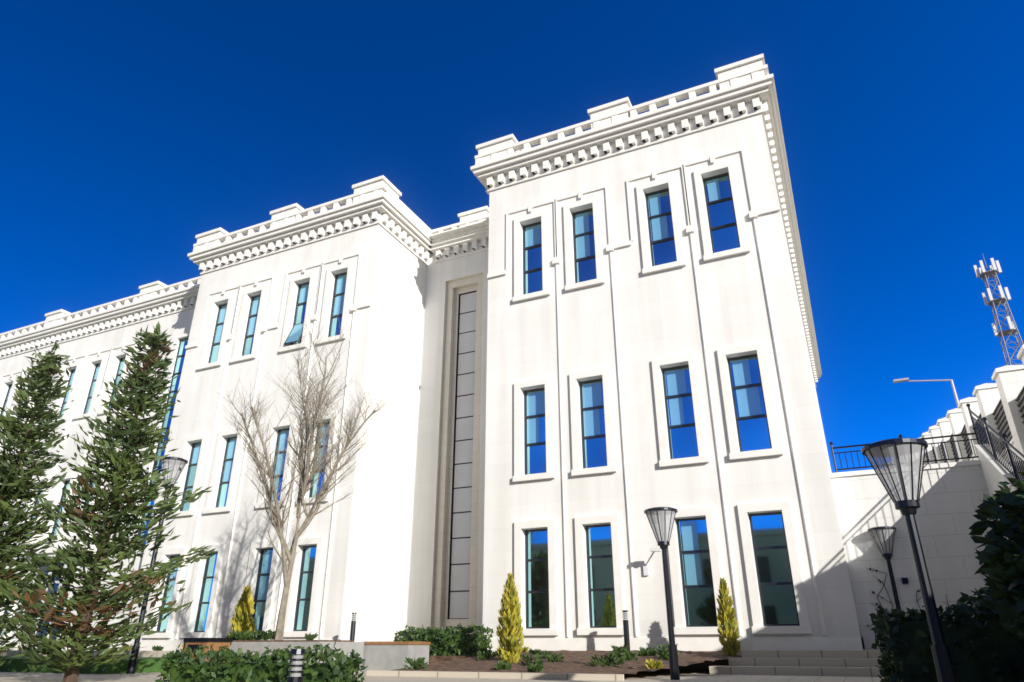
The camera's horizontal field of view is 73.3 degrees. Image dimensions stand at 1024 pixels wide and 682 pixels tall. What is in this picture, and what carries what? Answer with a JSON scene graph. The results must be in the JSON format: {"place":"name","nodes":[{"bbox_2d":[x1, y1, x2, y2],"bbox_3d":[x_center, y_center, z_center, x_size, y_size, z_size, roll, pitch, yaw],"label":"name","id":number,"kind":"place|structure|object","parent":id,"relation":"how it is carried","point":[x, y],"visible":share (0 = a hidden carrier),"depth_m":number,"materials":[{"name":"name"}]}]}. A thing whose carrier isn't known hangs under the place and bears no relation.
{"place":"outdoors","nodes":[
{"label":"outdoors","id":0,"kind":"place"},
{"bbox_2d":[0,0,1023,472],"label":"sky","id":1,"kind":"structure","parent":0,"point":[131,131],"materials":[{"name":"blue"}]},
{"label":"ground","id":2,"kind":"structure","parent":0,"visible":0},
{"bbox_2d":[0,669,884,681],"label":"pavement","id":3,"kind":"structure","parent":2,"relation":"on","point":[661,675],"depth_m":11.44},
{"bbox_2d":[0,342,74,665],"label":"conifer","id":4,"kind":"object","parent":3,"relation":"on","point":[14,486],"visible":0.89,"depth_m":12.30,"materials":[{"name":"green plant"}]},
{"bbox_2d":[0,321,215,681],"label":"conifer","id":5,"kind":"object","parent":3,"relation":"on","point":[83,603],"visible":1,"depth_m":10.81,"materials":[{"name":"green plant"}]},
{"bbox_2d":[155,641,367,681],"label":"hedge","id":6,"kind":"object","parent":3,"relation":"on","point":[240,666],"visible":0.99,"depth_m":8.84,"materials":[{"name":"green plant"}]},
{"bbox_2d":[0,54,864,669],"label":"building","id":7,"kind":"structure","parent":3,"relation":"on","point":[580,350],"depth_m":21.33,"materials":[{"name":"paint"}]},
{"bbox_2d":[0,650,892,680],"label":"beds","id":8,"kind":"object","parent":3,"relation":"on","point":[573,665],"visible":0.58,"depth_m":13.06,"materials":[{"name":"plant"}]},
{"bbox_2d":[227,585,255,639],"bbox_3d":[-6.726,6.955,17.238,0.650,1.640,0.657,16,-29,-32],"label":"conical shrub","id":9,"kind":"object","parent":8,"relation":"on","point":[238,620],"visible":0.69,"depth_m":17.20,"materials":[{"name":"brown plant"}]},
{"bbox_2d":[18,629,678,671],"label":"plants","id":10,"kind":"object","parent":8,"relation":"on","point":[616,653],"visible":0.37,"depth_m":13.67,"materials":[{"name":"green plant"}]},
{"bbox_2d":[393,631,468,640],"bbox_3d":[-2.343,8.880,20.351,2.288,0.723,1.228,-11,-26,23],"label":"shrub","id":11,"kind":"object","parent":8,"relation":"on","point":[396,637],"visible":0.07,"depth_m":20.42,"materials":[{"name":"green plant"}]},
{"bbox_2d":[397,623,493,655],"bbox_3d":[-1.643,7.279,16.727,2.214,0.817,1.404,-11,-26,23],"label":"hedge","id":12,"kind":"object","parent":8,"relation":"on","point":[451,641],"visible":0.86,"depth_m":16.25,"materials":[{"name":"green plant"}]},
{"bbox_2d":[496,573,523,659],"bbox_3d":[-0.026,5.880,14.627,0.616,1.828,0.606,-11,-26,23],"label":"conical shrub","id":13,"kind":"object","parent":8,"relation":"on","point":[510,620],"visible":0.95,"depth_m":14.49,"materials":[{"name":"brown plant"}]},
{"bbox_2d":[716,577,740,655],"bbox_3d":[4.524,5.810,14.501,0.464,1.588,0.467,-11,-26,23],"label":"shrub","id":14,"kind":"object","parent":8,"relation":"on","point":[727,629],"visible":1,"depth_m":14.36,"materials":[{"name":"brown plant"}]},
{"bbox_2d":[126,438,956,681],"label":"lamps","id":15,"kind":"object","parent":3,"relation":"on","point":[895,448],"visible":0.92,"depth_m":6.63,"materials":[{"name":"grey metal"}]},
{"bbox_2d":[183,547,985,672],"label":"planters and bollards","id":16,"kind":"object","parent":3,"relation":"on","point":[384,655],"visible":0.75,"depth_m":13.77,"materials":[{"name":"concrete"}]},
{"bbox_2d":[217,315,393,639],"bbox_3d":[-4.755,3.043,15.884,4.059,7.166,4.143,-16,-29,32],"label":"bare tree","id":17,"kind":"object","parent":16,"relation":"on","point":[305,479],"visible":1,"depth_m":15.54,"materials":[{"name":"grey plant"}]},
{"bbox_2d":[869,600,1023,681],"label":"hedge","id":18,"kind":"object","parent":3,"relation":"on","point":[988,648],"visible":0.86,"depth_m":8.05,"materials":[{"name":"green plant"}]},
{"bbox_2d":[956,587,999,619],"bbox_3d":[7.706,4.372,10.357,1.751,1.411,1.752,-11,-26,23],"label":"shrub","id":19,"kind":"object","parent":3,"relation":"on","point":[964,598],"visible":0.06,"depth_m":10.78,"materials":[{"name":"green plant"}]},
{"bbox_2d":[968,472,1023,635],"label":"shrub","id":20,"kind":"object","parent":3,"relation":"on","point":[1004,580],"visible":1,"depth_m":6.76,"materials":[{"name":"green plant"}]},
{"bbox_2d":[830,345,1023,649],"bbox_3d":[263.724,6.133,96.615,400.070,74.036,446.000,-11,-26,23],"label":"walls","id":21,"kind":"structure","parent":2,"relation":"on","point":[952,493],"depth_m":15.36,"materials":[{"name":"paint"}]},
{"bbox_2d":[866,568,952,631],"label":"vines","id":22,"kind":"object","parent":21,"relation":"attached to","point":[873,592],"visible":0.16,"depth_m":15.00,"materials":[{"name":"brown plant"}]},
{"bbox_2d":[893,378,958,407],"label":"street lamps","id":23,"kind":"object","parent":21,"relation":"attached to","point":[908,380],"visible":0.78,"depth_m":35.52,"materials":[{"name":"silver metal"}]},
{"bbox_2d":[829,403,1023,480],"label":"railings","id":24,"kind":"object","parent":21,"relation":"on","point":[1002,436],"visible":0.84,"depth_m":15.05,"materials":[{"name":"black metal"}]},
{"bbox_2d":[973,253,1023,364],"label":"telecom tower","id":25,"kind":"structure","parent":2,"relation":"on","point":[993,271],"depth_m":121.65,"materials":[{"name":"silver metal"}]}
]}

